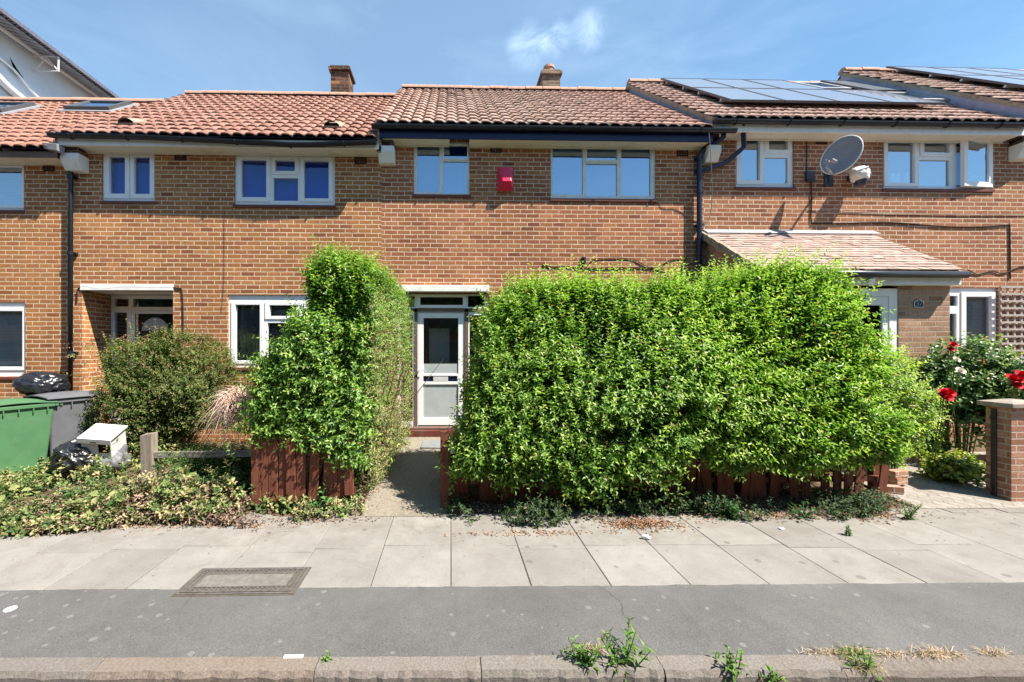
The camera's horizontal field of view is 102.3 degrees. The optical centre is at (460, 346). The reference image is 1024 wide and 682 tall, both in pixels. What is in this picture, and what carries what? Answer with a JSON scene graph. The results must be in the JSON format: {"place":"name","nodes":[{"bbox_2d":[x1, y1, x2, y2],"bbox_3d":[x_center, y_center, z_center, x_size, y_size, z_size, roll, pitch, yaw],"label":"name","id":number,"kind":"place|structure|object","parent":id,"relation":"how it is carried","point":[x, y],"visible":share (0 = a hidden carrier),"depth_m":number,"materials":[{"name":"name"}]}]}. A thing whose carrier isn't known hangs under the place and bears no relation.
{"place":"outdoors","nodes":[
{"label":"outdoors","id":0,"kind":"place"},
{"bbox_2d":[0,7,119,97],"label":"scaffold roof","id":1,"kind":"structure","parent":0,"point":[32,64],"depth_m":14.55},
{"bbox_2d":[0,97,166,398],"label":"terraced house","id":2,"kind":"structure","parent":0,"point":[33,245],"depth_m":6.97,"materials":[{"name":"brick"}]},
{"bbox_2d":[0,165,24,212],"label":"window","id":3,"kind":"structure","parent":2,"relation":"in","point":[5,207],"depth_m":7.08,"materials":[{"name":"white plastic"}]},
{"bbox_2d":[0,302,24,379],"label":"window","id":4,"kind":"structure","parent":2,"relation":"in","point":[9,311],"depth_m":7.08,"materials":[{"name":"white plastic"}]},
{"bbox_2d":[0,101,43,115],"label":"roof light","id":5,"kind":"object","parent":2,"relation":"on","point":[9,107],"visible":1,"depth_m":8.98,"materials":[{"name":"white glass"}]},
{"bbox_2d":[56,100,138,111],"bbox_3d":[-8.185,-5.455,9.271,1.152,0.105,1.047,0,39,-1],"label":"roof light","id":6,"kind":"object","parent":2,"relation":"on","point":[99,106],"visible":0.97,"depth_m":9.14,"materials":[{"name":"white glass"}]},
{"bbox_2d":[42,65,396,442],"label":"terraced house","id":7,"kind":"structure","parent":0,"point":[202,199],"depth_m":7.05,"materials":[{"name":"brick"}]},
{"bbox_2d":[100,154,155,203],"bbox_3d":[-5.683,-2.922,7.070,0.933,0.964,0.178,0,0,-1],"label":"window","id":8,"kind":"structure","parent":7,"relation":"in","point":[127,178],"depth_m":7.03,"materials":[{"name":"white plastic"}]},
{"bbox_2d":[76,286,183,339],"bbox_3d":[-5.639,-0.576,6.992,1.801,0.924,0.017,0,0,-1],"label":"door canopy","id":9,"kind":"object","parent":7,"relation":"attached to","point":[149,287],"visible":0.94,"depth_m":7.00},
{"bbox_2d":[132,311,172,363],"bbox_3d":[-5.623,0.409,7.638,0.963,2.159,0.043,0,0,-1],"label":"front door","id":10,"kind":"structure","parent":7,"relation":"in","point":[150,322],"depth_m":7.62,"materials":[{"name":"white plastic"}]},
{"bbox_2d":[226,295,308,370],"bbox_3d":[-3.152,-0.256,7.133,1.744,1.329,0.180,0,0,-1],"label":"window","id":11,"kind":"structure","parent":7,"relation":"in","point":[249,315],"depth_m":7.10,"materials":[{"name":"white plastic"}]},
{"bbox_2d":[233,155,335,208],"bbox_3d":[-3.034,-2.891,7.136,1.758,0.991,0.180,0,0,-1],"label":"window","id":12,"kind":"structure","parent":7,"relation":"in","point":[260,181],"depth_m":7.12,"materials":[{"name":"white plastic"}]},
{"bbox_2d":[358,437,461,516],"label":"garden path","id":13,"kind":"structure","parent":0,"point":[416,493],"depth_m":5.04,"materials":[{"name":"concrete"}]},
{"bbox_2d":[421,440,439,448],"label":"paving slab","id":14,"kind":"structure","parent":13,"relation":"on","point":[430,444],"depth_m":6.55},
{"bbox_2d":[277,517,592,586],"bbox_3d":[-0.099,1.812,4.048,28.000,0.001,2.302,0,0,-1],"label":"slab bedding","id":15,"kind":"object","parent":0,"point":[383,548],"visible":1,"depth_m":3.49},
{"bbox_2d":[0,436,985,517],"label":"garden soil","id":16,"kind":"structure","parent":0,"point":[473,489],"depth_m":5.01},
{"bbox_2d":[0,398,62,480],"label":"wheelie bin","id":17,"kind":"object","parent":16,"relation":"on","point":[25,427],"visible":0.9,"depth_m":5.23,"materials":[{"name":"green plastic"}]},
{"bbox_2d":[23,390,105,462],"bbox_3d":[-5.648,1.167,5.850,0.846,1.077,0.650,0,0,27],"label":"wheelie bin","id":18,"kind":"object","parent":16,"relation":"on","point":[66,426],"visible":0.48,"depth_m":5.63,"materials":[{"name":"grey plastic"}]},
{"bbox_2d":[12,371,70,398],"bbox_3d":[-5.950,0.542,5.826,0.597,0.390,0.529,0,0,-1],"label":"bin bag","id":19,"kind":"object","parent":18,"relation":"on","point":[33,383],"visible":0.84,"depth_m":5.69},
{"bbox_2d":[49,438,94,474],"bbox_3d":[-5.002,1.424,5.320,0.497,0.477,0.510,0,0,-20],"label":"bin bag","id":20,"kind":"object","parent":16,"relation":"on","point":[73,452],"visible":0.66,"depth_m":5.17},
{"bbox_2d":[86,444,130,477],"bbox_3d":[-4.757,1.494,5.512,0.557,0.572,0.446,0,0,-1],"label":"bin bag","id":21,"kind":"object","parent":16,"relation":"on","point":[118,457],"visible":0.4,"depth_m":5.43,"materials":[{"name":"grey plastic"}]},
{"bbox_2d":[76,423,127,457],"bbox_3d":[-4.720,1.244,5.431,0.400,0.426,0.424,0,0,-11],"label":"cardboard box","id":22,"kind":"object","parent":21,"relation":"on","point":[96,438],"visible":0.97,"depth_m":5.34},
{"bbox_2d":[0,434,250,500],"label":"feathery weeds","id":23,"kind":"object","parent":16,"relation":"on","point":[11,478],"visible":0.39,"depth_m":5.06,"materials":[{"name":"green plant"}]},
{"bbox_2d":[191,384,255,451],"bbox_3d":[-2.865,0.878,5.064,1.014,0.934,0.936,0,0,-1],"label":"dry grass clump","id":24,"kind":"object","parent":23,"relation":"on","point":[227,405],"visible":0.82,"depth_m":4.95,"materials":[{"name":"beige plant"}]},
{"bbox_2d":[62,318,247,464],"bbox_3d":[-4.481,0.683,6.152,2.465,2.280,1.388,0,0,-1],"label":"shrub","id":25,"kind":"object","parent":16,"relation":"on","point":[162,391],"visible":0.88,"depth_m":5.89,"materials":[{"name":"green plant"}]},
{"bbox_2d":[0,429,367,538],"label":"weeds","id":26,"kind":"object","parent":16,"relation":"on","point":[92,498],"visible":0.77,"depth_m":4.28,"materials":[{"name":"green plant"}]},
{"bbox_2d":[0,465,368,536],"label":"wilted weeds","id":27,"kind":"object","parent":16,"relation":"on","point":[222,518],"visible":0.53,"depth_m":4.19,"materials":[{"name":"green plant"}]},
{"bbox_2d":[140,432,250,483],"bbox_3d":[-3.186,1.478,5.009,1.461,0.844,0.122,0,0,3],"label":"post and rail fence","id":28,"kind":"object","parent":16,"relation":"on","point":[149,453],"visible":0.5,"depth_m":4.99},
{"bbox_2d":[274,493,307,513],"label":"weed","id":29,"kind":"object","parent":16,"relation":"on","point":[284,503],"visible":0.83,"depth_m":4.44,"materials":[{"name":"green plant"}]},
{"bbox_2d":[251,434,355,506],"bbox_3d":[-1.737,1.431,4.564,1.124,0.938,0.170,0,0,-1],"label":"board fence","id":30,"kind":"object","parent":16,"relation":"on","point":[265,460],"visible":0.68,"depth_m":4.50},
{"bbox_2d":[305,487,341,512],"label":"dock plant","id":31,"kind":"object","parent":16,"relation":"on","point":[326,500],"visible":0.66,"depth_m":4.36,"materials":[{"name":"green plant"}]},
{"bbox_2d":[220,236,441,500],"bbox_3d":[-1.496,0.181,5.470,2.489,3.226,2.756,0,0,-1],"label":"privet hedge","id":32,"kind":"object","parent":16,"relation":"on","point":[322,374],"visible":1,"depth_m":4.69,"materials":[{"name":"green plant"}]},
{"bbox_2d":[440,430,890,507],"bbox_3d":[2.383,1.417,4.763,5.228,0.966,0.266,0,0,-3],"label":"board fence","id":33,"kind":"object","parent":16,"relation":"on","point":[753,485],"visible":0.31,"depth_m":4.73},
{"bbox_2d":[441,482,900,529],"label":"weeds","id":34,"kind":"object","parent":16,"relation":"on","point":[643,505],"visible":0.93,"depth_m":4.37,"materials":[{"name":"green plant"}]},
{"bbox_2d":[433,243,943,509],"bbox_3d":[2.458,0.286,4.939,5.580,3.221,1.972,0,0,-1],"label":"privet hedge","id":35,"kind":"object","parent":16,"relation":"on","point":[708,397],"visible":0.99,"depth_m":4.46,"materials":[{"name":"green plant"}]},
{"bbox_2d":[909,408,962,455],"bbox_3d":[6.534,1.269,5.970,1.523,0.785,0.768,0,0,-1],"label":"shrub","id":36,"kind":"object","parent":16,"relation":"on","point":[928,447],"visible":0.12,"depth_m":5.82,"materials":[{"name":"green plant"}]},
{"bbox_2d":[977,399,1023,501],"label":"gate pier","id":37,"kind":"structure","parent":16,"relation":"on","point":[1005,449],"depth_m":4.75,"materials":[{"name":"brown brick"}]},
{"bbox_2d":[0,582,1023,657],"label":"footway asphalt","id":38,"kind":"structure","parent":0,"point":[748,619],"depth_m":2.70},
{"bbox_2d":[3,606,17,611],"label":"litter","id":39,"kind":"object","parent":38,"relation":"on","point":[11,608],"visible":1,"depth_m":2.81,"materials":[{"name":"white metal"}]},
{"bbox_2d":[575,638,612,654],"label":"grass tuft","id":40,"kind":"object","parent":38,"relation":"on","point":[595,647],"visible":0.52,"depth_m":2.44,"materials":[{"name":"beige plant"}]},
{"bbox_2d":[798,643,844,660],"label":"grass tuft","id":41,"kind":"object","parent":38,"relation":"on","point":[828,652],"visible":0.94,"depth_m":2.41,"materials":[{"name":"beige plant"}]},
{"bbox_2d":[898,643,975,665],"bbox_3d":[2.766,1.803,2.392,0.483,0.102,0.218,0,0,-1],"label":"grass tuft","id":42,"kind":"object","parent":38,"relation":"on","point":[934,652],"visible":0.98,"depth_m":2.40,"materials":[{"name":"beige plant"}]},
{"bbox_2d":[0,502,1023,589],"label":"paving","id":43,"kind":"structure","parent":0,"point":[808,550],"depth_m":3.60,"materials":[{"name":"concrete"}]},
{"bbox_2d":[171,567,311,596],"bbox_3d":[-1.651,1.804,3.147,0.880,0.032,0.376,0,0,-1],"label":"inspection cover","id":44,"kind":"object","parent":43,"relation":"on","point":[238,581],"visible":1,"depth_m":3.11,"materials":[{"name":"metal"}]},
{"bbox_2d":[9,446,1018,575],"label":"leaf litter","id":45,"kind":"object","parent":43,"relation":"on","point":[649,521],"visible":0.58,"depth_m":4.36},
{"bbox_2d":[615,493,627,512],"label":"weed","id":46,"kind":"object","parent":43,"relation":"on","point":[617,506],"visible":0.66,"depth_m":4.47,"materials":[{"name":"green plant"}]},
{"bbox_2d":[641,535,650,539],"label":"litter","id":47,"kind":"object","parent":43,"relation":"on","point":[645,537],"visible":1,"depth_m":3.83,"materials":[{"name":"white paper"}]},
{"bbox_2d":[714,498,741,518],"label":"dock plant","id":48,"kind":"object","parent":43,"relation":"on","point":[729,511],"visible":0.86,"depth_m":4.28,"materials":[{"name":"green plant"}]},
{"bbox_2d":[787,501,820,518],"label":"weed","id":49,"kind":"object","parent":43,"relation":"on","point":[803,514],"visible":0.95,"depth_m":4.31,"materials":[{"name":"green plant"}]},
{"bbox_2d":[844,525,852,535],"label":"weed","id":50,"kind":"object","parent":43,"relation":"on","point":[847,530],"visible":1,"depth_m":3.91,"materials":[{"name":"green plant"}]},
{"bbox_2d":[898,501,921,519],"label":"weed","id":51,"kind":"object","parent":43,"relation":"on","point":[909,516],"visible":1,"depth_m":4.26,"materials":[{"name":"green plant"}]},
{"bbox_2d":[0,0,1023,98],"label":"sky","id":52,"kind":"structure","parent":0,"point":[157,49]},
{"bbox_2d":[831,452,1023,508],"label":"driveway","id":53,"kind":"structure","parent":0,"point":[925,490],"depth_m":4.89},
{"bbox_2d":[886,484,904,495],"bbox_3d":[5.169,1.751,4.927,0.234,0.170,0.111,0,0,13],"label":"loose brick","id":54,"kind":"object","parent":53,"relation":"on","point":[895,489],"visible":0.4,"depth_m":4.88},
{"bbox_2d":[887,469,907,484],"bbox_3d":[5.422,1.615,5.085,0.234,0.170,0.111,0,0,-16],"label":"loose brick","id":55,"kind":"object","parent":54,"relation":"on","point":[897,476],"visible":0.78,"depth_m":5.04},
{"bbox_2d":[871,336,958,468],"bbox_3d":[5.797,0.769,5.514,1.243,1.836,1.022,0,0,-1],"label":"shrub","id":56,"kind":"object","parent":53,"relation":"on","point":[905,400],"visible":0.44,"depth_m":5.32,"materials":[{"name":"green plant"}]},
{"bbox_2d":[899,454,985,461],"bbox_3d":[6.930,1.605,5.851,1.494,0.128,0.123,0,0,-1],"label":"brick edging","id":57,"kind":"object","parent":53,"relation":"on","point":[982,457],"visible":0.09,"depth_m":5.79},
{"bbox_2d":[916,448,985,486],"bbox_3d":[6.310,1.568,5.206,0.806,0.489,0.643,0,0,-1],"label":"leafy plant","id":58,"kind":"object","parent":53,"relation":"on","point":[960,467],"visible":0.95,"depth_m":5.15,"materials":[{"name":"green plant"}]},
{"bbox_2d":[901,330,1023,458],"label":"rose bush","id":59,"kind":"object","parent":53,"relation":"on","point":[959,372],"visible":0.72,"depth_m":5.67,"materials":[{"name":"green plant"}]},
{"bbox_2d":[950,349,1023,450],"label":"rose bush","id":60,"kind":"object","parent":53,"relation":"on","point":[1015,377],"visible":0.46,"depth_m":5.50,"materials":[{"name":"green plant"}]},
{"bbox_3d":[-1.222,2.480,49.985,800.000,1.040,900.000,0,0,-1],"label":"ground","id":61,"kind":"structure","parent":0,"visible":0},
{"bbox_2d":[0,654,1023,681],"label":"kerb","id":62,"kind":"structure","parent":61,"relation":"on","point":[671,668],"depth_m":2.29,"materials":[{"name":"concrete"}]},
{"bbox_2d":[283,654,303,658],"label":"litter","id":63,"kind":"object","parent":62,"relation":"on","point":[294,656],"visible":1,"depth_m":2.37,"materials":[{"name":"white paper"}]},
{"bbox_2d":[321,650,332,662],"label":"weed","id":64,"kind":"object","parent":62,"relation":"on","point":[326,657],"visible":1,"depth_m":2.35,"materials":[{"name":"green plant"}]},
{"bbox_2d":[562,635,603,672],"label":"weed","id":65,"kind":"object","parent":62,"relation":"on","point":[582,654],"visible":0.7,"depth_m":2.33,"materials":[{"name":"green plant"}]},
{"bbox_2d":[597,616,654,681],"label":"weed","id":66,"kind":"object","parent":62,"relation":"on","point":[627,651],"visible":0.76,"depth_m":2.33,"materials":[{"name":"green plant"}]},
{"bbox_2d":[708,644,746,681],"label":"weed","id":67,"kind":"object","parent":62,"relation":"on","point":[730,662],"visible":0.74,"depth_m":2.29,"materials":[{"name":"green plant"}]},
{"bbox_2d":[746,664,787,681],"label":"weed","id":68,"kind":"object","parent":62,"relation":"on","point":[773,674],"visible":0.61,"depth_m":2.26,"materials":[{"name":"green plant"}]},
{"bbox_2d":[823,639,883,660],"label":"grass tuft","id":69,"kind":"object","parent":62,"relation":"on","point":[856,649],"visible":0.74,"depth_m":2.41,"materials":[{"name":"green plant"}]},
{"bbox_2d":[843,644,882,681],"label":"weed","id":70,"kind":"object","parent":62,"relation":"on","point":[870,664],"visible":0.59,"depth_m":2.31,"materials":[{"name":"green plant"}]},
{"bbox_2d":[835,651,890,681],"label":"grass tuft","id":71,"kind":"object","parent":62,"relation":"on","point":[865,667],"visible":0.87,"depth_m":2.29,"materials":[{"name":"beige plant"}]},
{"bbox_2d":[867,647,921,661],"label":"grass tuft","id":72,"kind":"object","parent":62,"relation":"on","point":[896,654],"visible":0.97,"depth_m":2.40,"materials":[{"name":"beige plant"}]},
{"bbox_2d":[972,645,1015,658],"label":"grass tuft","id":73,"kind":"object","parent":62,"relation":"on","point":[997,653],"visible":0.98,"depth_m":2.41,"materials":[{"name":"beige plant"}]},
{"bbox_2d":[371,63,737,436],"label":"terraced house","id":74,"kind":"structure","parent":61,"relation":"on","point":[607,174],"depth_m":7.19,"materials":[{"name":"brick"}]},
{"bbox_2d":[418,313,463,424],"bbox_3d":[-0.342,0.391,7.192,0.807,1.969,0.104,0,0,-1],"label":"front door","id":75,"kind":"structure","parent":74,"relation":"in","point":[436,397],"depth_m":7.21,"materials":[{"name":"white plastic"}]},
{"bbox_2d":[412,142,470,197],"bbox_3d":[-0.332,-3.102,7.199,1.013,1.005,0.174,0,0,-1],"label":"window","id":76,"kind":"structure","parent":74,"relation":"in","point":[439,172],"depth_m":7.26,"materials":[{"name":"white paint"}]},
{"bbox_2d":[498,167,512,190],"bbox_3d":[0.781,-2.916,7.086,0.268,0.408,0.146,0,0,-1],"label":"alarm box","id":77,"kind":"object","parent":74,"relation":"attached to","point":[505,178],"visible":1,"depth_m":7.07,"materials":[{"name":"red plastic"}]},
{"bbox_2d":[550,149,656,201],"bbox_3d":[2.511,-3.071,7.269,1.906,1.042,0.174,0,0,-1],"label":"window","id":78,"kind":"structure","parent":74,"relation":"in","point":[577,175],"depth_m":7.33,"materials":[{"name":"white paint"}]},
{"bbox_2d":[543,264,666,283],"bbox_3d":[2.537,-1.262,7.192,2.207,0.395,0.018,0,0,-1],"label":"cable","id":79,"kind":"object","parent":74,"relation":"attached to","point":[607,267],"visible":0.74,"depth_m":7.19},
{"bbox_2d":[588,257,680,268],"bbox_3d":[3.112,-1.476,7.206,1.771,0.204,0.012,0,0,-1],"label":"cable","id":80,"kind":"object","parent":74,"relation":"attached to","point":[636,260],"visible":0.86,"depth_m":7.20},
{"bbox_2d":[703,134,712,226],"bbox_3d":[4.290,-2.893,7.054,0.143,1.602,0.368,0,0,15],"label":"cable","id":81,"kind":"object","parent":74,"relation":"hanging from","point":[711,177],"visible":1,"depth_m":7.05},
{"bbox_2d":[626,79,1023,452],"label":"terraced house","id":82,"kind":"structure","parent":61,"relation":"on","point":[950,158],"depth_m":7.29,"materials":[{"name":"brick"}]},
{"bbox_2d":[661,78,735,89],"bbox_3d":[5.426,-6.048,9.447,1.000,0.086,1.620,0,39,-1],"label":"solar panel","id":83,"kind":"object","parent":82,"relation":"attached to","point":[686,83],"visible":0.83,"depth_m":9.40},
{"bbox_2d":[691,87,784,102],"bbox_3d":[5.457,-5.017,8.178,1.000,0.086,1.620,0,39,-1],"label":"solar panel","id":84,"kind":"object","parent":82,"relation":"attached to","point":[732,95],"visible":1,"depth_m":7.99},
{"bbox_2d":[702,78,778,87],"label":"solar panel","id":85,"kind":"object","parent":82,"relation":"attached to","point":[739,83],"visible":0.56,"depth_m":9.43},
{"bbox_2d":[735,140,795,190],"bbox_3d":[5.404,-3.285,7.342,1.096,1.007,0.180,0,0,-1],"label":"window","id":86,"kind":"structure","parent":82,"relation":"in","point":[762,165],"depth_m":7.32,"materials":[{"name":"white plastic"}]},
{"bbox_2d":[744,79,825,88],"bbox_3d":[7.456,-6.048,9.496,1.000,0.086,1.620,0,39,-1],"label":"solar panel","id":87,"kind":"object","parent":82,"relation":"attached to","point":[784,84],"visible":0.55,"depth_m":9.44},
{"bbox_2d":[740,88,838,102],"bbox_3d":[6.472,-5.017,8.203,1.000,0.086,1.620,0,39,-1],"label":"solar panel","id":88,"kind":"object","parent":82,"relation":"attached to","point":[789,96],"visible":0.82,"depth_m":8.01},
{"bbox_2d":[805,171,815,181],"bbox_3d":[6.211,-3.022,7.268,0.178,0.184,0.049,0,0,-1],"label":"junction box","id":89,"kind":"object","parent":82,"relation":"attached to","point":[809,176],"visible":1,"depth_m":7.25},
{"bbox_2d":[796,82,851,89],"bbox_3d":[8.521,-6.141,9.692,0.880,0.105,1.210,0,39,-1],"label":"roof light","id":90,"kind":"object","parent":82,"relation":"on","point":[824,85],"visible":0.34,"depth_m":9.67,"materials":[{"name":"white glass"}]},
{"bbox_2d":[788,89,891,103],"bbox_3d":[7.487,-5.017,8.228,1.000,0.086,1.620,0,39,-1],"label":"solar panel","id":91,"kind":"object","parent":82,"relation":"attached to","point":[844,97],"visible":0.81,"depth_m":8.00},
{"bbox_2d":[820,135,863,185],"bbox_3d":[6.288,-3.187,6.975,0.543,0.654,0.780,0,0,12],"label":"satellite dish","id":92,"kind":"object","parent":82,"relation":"attached to","point":[841,154],"visible":1,"depth_m":6.84,"materials":[{"name":"grey plastic"}]},
{"bbox_2d":[847,166,870,185],"bbox_3d":[6.931,-2.985,7.152,0.324,0.326,0.316,0,0,-1],"label":"wrapped lamp","id":93,"kind":"object","parent":82,"relation":"attached to","point":[859,176],"visible":1,"depth_m":7.06,"materials":[{"name":"white plastic"}]},
{"bbox_2d":[820,80,905,91],"bbox_3d":[9.474,-6.089,9.596,1.000,0.086,1.620,0,39,-1],"label":"solar panel","id":94,"kind":"object","parent":82,"relation":"on","point":[858,85],"visible":0.54,"depth_m":9.46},
{"bbox_2d":[865,278,875,285],"bbox_3d":[5.906,-0.944,5.962,0.176,0.135,0.166,0,0,-1],"label":"porch lamp","id":95,"kind":"object","parent":82,"relation":"attached to","point":[871,282],"visible":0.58,"depth_m":5.91,"materials":[{"name":"white plastic"}]},
{"bbox_2d":[859,297,887,404],"bbox_3d":[6.018,0.428,6.094,0.658,2.343,0.050,0,0,-1],"label":"porch door","id":96,"kind":"structure","parent":82,"relation":"in","point":[882,302],"depth_m":6.08,"materials":[{"name":"white plastic"}]},
{"bbox_2d":[831,89,945,104],"bbox_3d":[8.501,-5.017,8.253,1.000,0.086,1.620,0,39,-1],"label":"solar panel","id":97,"kind":"object","parent":82,"relation":"attached to","point":[894,98],"visible":0.78,"depth_m":8.05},
{"bbox_2d":[890,173,899,182],"bbox_3d":[7.907,-3.075,7.458,0.172,0.168,0.025,0,0,-1],"label":"box","id":98,"kind":"object","parent":82,"relation":"in","point":[894,177],"visible":1,"depth_m":7.45,"materials":[{"name":"white cardboard"}]},
{"bbox_2d":[902,172,909,182],"bbox_3d":[8.156,-3.092,7.464,0.192,0.196,0.025,0,0,-1],"label":"card","id":99,"kind":"object","parent":82,"relation":"in","point":[906,178],"visible":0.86,"depth_m":7.45,"materials":[{"name":"white cardboard"}]},
{"bbox_2d":[810,182,1010,278],"bbox_3d":[8.061,-2.115,7.327,3.682,1.779,0.019,0,0,-1],"label":"cable","id":100,"kind":"object","parent":82,"relation":"attached to","point":[925,225],"visible":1,"depth_m":7.33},
{"bbox_2d":[809,209,1023,214],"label":"cable","id":101,"kind":"object","parent":82,"relation":"attached to","point":[921,213],"visible":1,"depth_m":7.33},
{"bbox_2d":[913,300,923,306],"bbox_3d":[6.776,-0.642,6.057,0.146,0.118,0.016,0,0,-1],"label":"number plate","id":102,"kind":"object","parent":82,"relation":"attached to","point":[918,303],"visible":1,"depth_m":6.05,"materials":[{"name":"ceramic"}]},
{"bbox_2d":[890,92,953,104],"bbox_3d":[9.410,-5.179,8.530,0.860,0.105,1.160,0,39,-1],"label":"roof light","id":103,"kind":"object","parent":82,"relation":"on","point":[935,98],"visible":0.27,"depth_m":8.47,"materials":[{"name":"white glass"}]},
{"bbox_2d":[882,140,994,191],"bbox_3d":[8.570,-3.296,7.389,2.057,1.028,0.240,0,0,-1],"label":"window","id":104,"kind":"structure","parent":82,"relation":"in","point":[966,165],"depth_m":7.38,"materials":[{"name":"white plastic"}]},
{"bbox_2d":[950,288,995,362],"bbox_3d":[8.976,-0.383,7.444,1.423,1.391,0.134,0,0,-1],"label":"window","id":105,"kind":"structure","parent":82,"relation":"in","point":[959,302],"depth_m":7.41,"materials":[{"name":"white plastic"}]},
{"bbox_2d":[967,266,1023,274],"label":"cable","id":106,"kind":"object","parent":82,"relation":"attached to","point":[994,271],"visible":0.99,"depth_m":7.36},
{"bbox_2d":[838,67,1023,361],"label":"terraced house","id":107,"kind":"structure","parent":61,"relation":"on","point":[993,98],"depth_m":7.50,"materials":[{"name":"brick"}]},
{"bbox_2d":[886,66,986,76],"bbox_3d":[11.191,-6.485,9.679,1.000,0.086,1.620,0,40,-1],"label":"solar panel","id":108,"kind":"object","parent":107,"relation":"attached to","point":[934,72],"visible":0.82,"depth_m":9.62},
{"bbox_2d":[932,67,1023,75],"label":"solar panel","id":109,"kind":"object","parent":107,"relation":"attached to","point":[979,71],"visible":0.49,"depth_m":9.68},
{"bbox_2d":[946,74,1023,87],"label":"solar panel","id":110,"kind":"object","parent":107,"relation":"attached to","point":[1007,82],"visible":1,"depth_m":8.51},
{"bbox_2d":[966,67,1023,73],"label":"solar panel","id":111,"kind":"object","parent":107,"relation":"attached to","point":[1016,71],"visible":0.5,"depth_m":9.98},
{"bbox_2d":[995,75,1023,78],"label":"solar panel","id":112,"kind":"object","parent":107,"relation":"attached to","point":[1018,77],"visible":0.45,"depth_m":8.94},
{"bbox_2d":[999,286,1023,372],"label":"trellis","id":113,"kind":"object","parent":107,"relation":"attached to","point":[1014,315],"visible":0.75,"depth_m":7.32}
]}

